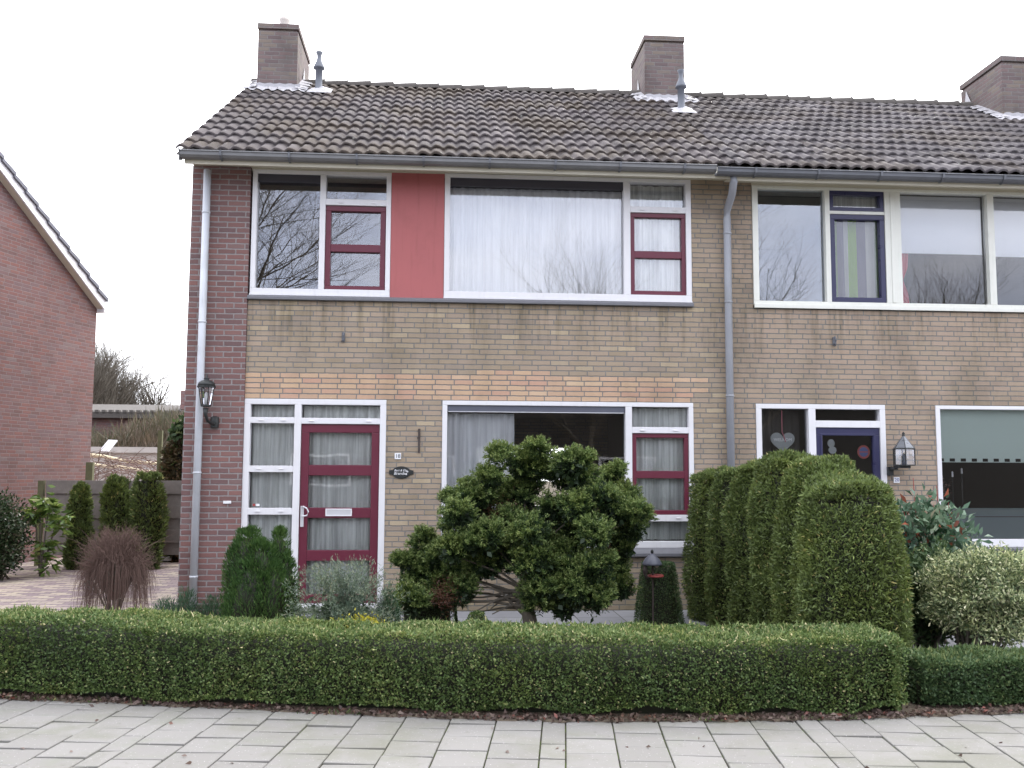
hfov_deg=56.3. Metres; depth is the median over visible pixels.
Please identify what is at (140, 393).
bare tree
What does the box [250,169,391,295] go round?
window
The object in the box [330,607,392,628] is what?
yellow shrub
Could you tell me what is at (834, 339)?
wall hook
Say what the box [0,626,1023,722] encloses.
garden bed
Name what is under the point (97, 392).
bare tree
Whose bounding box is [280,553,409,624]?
bush
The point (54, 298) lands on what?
neighbour house
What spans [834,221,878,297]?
curtain
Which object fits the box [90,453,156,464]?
felled branch
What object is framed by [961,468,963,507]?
window candle
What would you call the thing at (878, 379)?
terraced house
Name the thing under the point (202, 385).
wall lantern
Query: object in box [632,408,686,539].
curtain
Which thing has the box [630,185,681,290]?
curtain
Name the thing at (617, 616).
terrace
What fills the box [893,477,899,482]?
house number
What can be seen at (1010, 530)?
window
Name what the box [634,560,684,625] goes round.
topiary
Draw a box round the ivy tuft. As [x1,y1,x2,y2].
[167,412,183,448]
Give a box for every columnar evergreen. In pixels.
[62,480,95,569]
[95,473,131,550]
[128,470,170,569]
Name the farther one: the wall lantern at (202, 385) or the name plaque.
the name plaque
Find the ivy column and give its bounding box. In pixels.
[157,439,182,562]
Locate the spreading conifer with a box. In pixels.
[388,433,659,637]
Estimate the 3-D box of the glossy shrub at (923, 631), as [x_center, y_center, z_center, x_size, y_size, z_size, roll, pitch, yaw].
[3.770,1.903,8.587,0.965,1.095,0.923,-3,-6,35]
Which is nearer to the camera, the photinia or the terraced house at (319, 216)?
the photinia
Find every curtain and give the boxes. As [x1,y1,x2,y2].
[250,405,294,551]
[304,406,379,593]
[447,413,513,530]
[449,188,621,293]
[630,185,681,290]
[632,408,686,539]
[762,410,799,457]
[833,196,876,207]
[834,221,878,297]
[902,253,908,302]
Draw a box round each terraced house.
[175,16,733,613]
[643,56,1023,599]
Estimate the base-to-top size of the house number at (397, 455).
0.071 m
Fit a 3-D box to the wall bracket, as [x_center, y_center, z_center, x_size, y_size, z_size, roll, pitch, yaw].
[-1.075,0.654,11.017,0.034,0.280,0.042,1,-5,-4]
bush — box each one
[60,519,177,610]
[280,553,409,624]
[909,540,1023,648]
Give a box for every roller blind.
[900,196,981,254]
[940,410,1023,462]
[993,198,1023,256]
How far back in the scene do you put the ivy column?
16.90 m
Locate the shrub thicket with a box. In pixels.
[91,404,183,446]
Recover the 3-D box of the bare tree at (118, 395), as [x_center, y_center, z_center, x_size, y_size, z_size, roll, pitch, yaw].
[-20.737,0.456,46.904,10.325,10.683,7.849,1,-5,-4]
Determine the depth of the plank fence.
16.15 m
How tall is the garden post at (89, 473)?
1.740 m
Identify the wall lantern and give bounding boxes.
[197,374,218,427]
[887,432,915,475]
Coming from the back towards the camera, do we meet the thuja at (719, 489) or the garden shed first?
the garden shed
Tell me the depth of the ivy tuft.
16.90 m
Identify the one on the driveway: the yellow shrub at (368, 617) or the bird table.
the bird table
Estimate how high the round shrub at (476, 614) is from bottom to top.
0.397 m
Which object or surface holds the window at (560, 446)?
in the terraced house at (319, 216)
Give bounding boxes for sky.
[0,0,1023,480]
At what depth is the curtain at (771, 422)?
11.68 m
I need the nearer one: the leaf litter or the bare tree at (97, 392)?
the leaf litter
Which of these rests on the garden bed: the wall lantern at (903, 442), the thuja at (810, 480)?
the thuja at (810, 480)
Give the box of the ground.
[535,481,564,502]
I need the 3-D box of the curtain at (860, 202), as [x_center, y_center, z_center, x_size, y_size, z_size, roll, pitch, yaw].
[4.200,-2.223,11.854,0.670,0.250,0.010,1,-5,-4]
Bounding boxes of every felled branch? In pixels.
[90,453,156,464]
[95,463,155,471]
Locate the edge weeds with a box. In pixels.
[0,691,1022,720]
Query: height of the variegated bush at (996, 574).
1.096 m
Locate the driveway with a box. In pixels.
[0,558,178,623]
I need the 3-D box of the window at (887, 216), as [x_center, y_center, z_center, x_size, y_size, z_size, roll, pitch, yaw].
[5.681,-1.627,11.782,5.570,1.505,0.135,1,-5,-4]
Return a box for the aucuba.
[21,485,75,576]
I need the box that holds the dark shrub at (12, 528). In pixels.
[0,486,40,580]
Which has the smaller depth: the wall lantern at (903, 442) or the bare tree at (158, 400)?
the wall lantern at (903, 442)
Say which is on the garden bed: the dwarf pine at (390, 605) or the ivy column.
the dwarf pine at (390, 605)
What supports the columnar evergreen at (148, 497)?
on the driveway
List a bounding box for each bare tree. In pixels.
[93,323,169,403]
[94,319,184,404]
[94,326,179,404]
[117,348,185,404]
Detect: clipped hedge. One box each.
[0,603,909,715]
[898,639,1023,706]
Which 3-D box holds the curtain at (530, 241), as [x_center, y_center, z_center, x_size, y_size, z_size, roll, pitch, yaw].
[0.290,-1.707,11.494,2.070,1.280,0.052,1,-5,-4]
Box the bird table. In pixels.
[101,440,117,478]
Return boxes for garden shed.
[90,447,162,480]
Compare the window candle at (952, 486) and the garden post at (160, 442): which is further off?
the garden post at (160, 442)
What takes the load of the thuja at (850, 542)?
on the garden bed
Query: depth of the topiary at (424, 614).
9.47 m
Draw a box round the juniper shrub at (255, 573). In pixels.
[216,524,303,627]
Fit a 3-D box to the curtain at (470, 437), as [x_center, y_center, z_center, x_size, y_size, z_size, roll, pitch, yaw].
[-0.372,1.080,11.201,0.790,1.470,0.106,1,-5,-4]
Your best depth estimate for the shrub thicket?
29.23 m
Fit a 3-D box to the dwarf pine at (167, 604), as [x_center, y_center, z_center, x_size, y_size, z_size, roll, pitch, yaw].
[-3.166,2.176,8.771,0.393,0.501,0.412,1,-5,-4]
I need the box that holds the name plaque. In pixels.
[389,466,413,477]
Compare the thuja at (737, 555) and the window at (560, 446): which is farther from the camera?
the window at (560, 446)
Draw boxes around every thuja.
[680,467,730,622]
[703,463,748,628]
[719,457,767,627]
[745,448,812,633]
[767,453,856,629]
[787,467,897,622]
[794,472,916,660]
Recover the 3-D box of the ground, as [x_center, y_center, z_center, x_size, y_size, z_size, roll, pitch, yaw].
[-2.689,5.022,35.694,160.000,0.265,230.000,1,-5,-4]
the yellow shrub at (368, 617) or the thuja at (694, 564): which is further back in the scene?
the thuja at (694, 564)
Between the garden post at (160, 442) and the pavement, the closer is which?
the pavement
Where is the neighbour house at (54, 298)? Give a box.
[0,151,108,562]
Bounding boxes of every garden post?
[85,462,94,479]
[156,430,162,470]
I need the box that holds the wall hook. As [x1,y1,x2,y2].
[832,336,836,345]
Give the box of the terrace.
[300,610,715,625]
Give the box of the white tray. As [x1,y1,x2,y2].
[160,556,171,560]
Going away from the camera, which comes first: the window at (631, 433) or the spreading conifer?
the spreading conifer
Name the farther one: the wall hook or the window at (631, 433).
the wall hook
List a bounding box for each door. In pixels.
[297,424,379,602]
[816,428,880,479]
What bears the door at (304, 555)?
in the terraced house at (319, 216)
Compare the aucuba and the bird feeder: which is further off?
the aucuba
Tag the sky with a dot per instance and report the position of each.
(98, 98)
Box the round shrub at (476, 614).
[466,610,486,631]
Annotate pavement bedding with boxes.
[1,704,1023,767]
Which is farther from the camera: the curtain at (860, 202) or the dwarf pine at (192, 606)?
the curtain at (860, 202)
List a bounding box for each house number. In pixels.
[395,453,400,458]
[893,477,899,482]
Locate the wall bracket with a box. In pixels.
[417,429,419,452]
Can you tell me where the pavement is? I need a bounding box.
[0,698,1023,767]
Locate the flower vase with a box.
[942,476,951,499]
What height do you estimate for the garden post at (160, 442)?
2.370 m
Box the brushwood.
[90,441,167,480]
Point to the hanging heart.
(779, 441)
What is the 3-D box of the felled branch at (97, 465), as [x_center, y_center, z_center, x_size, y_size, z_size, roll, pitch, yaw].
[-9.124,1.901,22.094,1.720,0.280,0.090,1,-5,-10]
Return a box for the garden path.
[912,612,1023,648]
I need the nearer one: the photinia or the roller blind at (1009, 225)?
the photinia
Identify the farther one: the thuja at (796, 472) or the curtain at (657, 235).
the curtain at (657, 235)
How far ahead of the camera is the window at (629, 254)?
11.43 m
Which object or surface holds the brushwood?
on the garden table
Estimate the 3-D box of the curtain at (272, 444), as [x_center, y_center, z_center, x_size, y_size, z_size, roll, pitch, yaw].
[-2.755,1.365,10.979,0.490,2.240,0.068,1,-5,-7]
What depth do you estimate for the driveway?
13.03 m
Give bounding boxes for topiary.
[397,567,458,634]
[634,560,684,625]
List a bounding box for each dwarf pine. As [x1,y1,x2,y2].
[149,595,177,618]
[173,586,201,613]
[195,594,222,617]
[374,582,402,623]
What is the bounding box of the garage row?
[92,391,184,438]
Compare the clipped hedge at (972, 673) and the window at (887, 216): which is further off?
the window at (887, 216)
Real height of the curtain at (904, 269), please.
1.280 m
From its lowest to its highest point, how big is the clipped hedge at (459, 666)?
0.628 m
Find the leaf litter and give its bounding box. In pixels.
[0,691,1023,767]
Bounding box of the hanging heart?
[770,410,794,450]
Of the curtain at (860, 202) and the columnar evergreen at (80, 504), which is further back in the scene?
the columnar evergreen at (80, 504)
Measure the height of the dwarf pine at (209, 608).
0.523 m
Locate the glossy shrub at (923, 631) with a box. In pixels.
[903,535,979,648]
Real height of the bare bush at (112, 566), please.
1.118 m
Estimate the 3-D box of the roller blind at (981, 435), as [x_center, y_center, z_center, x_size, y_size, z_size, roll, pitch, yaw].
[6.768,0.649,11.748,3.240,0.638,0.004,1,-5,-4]
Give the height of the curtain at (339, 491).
2.160 m
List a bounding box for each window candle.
[951,471,953,503]
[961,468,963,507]
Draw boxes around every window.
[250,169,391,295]
[441,401,693,547]
[444,173,691,300]
[515,445,570,508]
[751,185,1023,311]
[935,406,1023,546]
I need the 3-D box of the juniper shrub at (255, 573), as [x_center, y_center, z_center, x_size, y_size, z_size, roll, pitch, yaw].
[-2.265,1.832,8.561,0.782,1.158,0.649,1,-5,-4]
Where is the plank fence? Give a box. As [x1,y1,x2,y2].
[34,480,181,565]
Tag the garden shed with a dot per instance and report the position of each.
(134, 451)
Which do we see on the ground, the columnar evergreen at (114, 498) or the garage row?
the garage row
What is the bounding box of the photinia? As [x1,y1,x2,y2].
[895,478,992,642]
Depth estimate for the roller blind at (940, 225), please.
11.87 m
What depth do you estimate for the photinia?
8.98 m
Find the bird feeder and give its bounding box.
[642,549,663,624]
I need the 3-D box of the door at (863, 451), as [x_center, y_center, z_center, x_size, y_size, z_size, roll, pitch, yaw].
[4.008,1.538,11.375,0.787,2.031,0.066,1,-5,-4]
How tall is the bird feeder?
0.827 m
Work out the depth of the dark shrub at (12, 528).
13.88 m

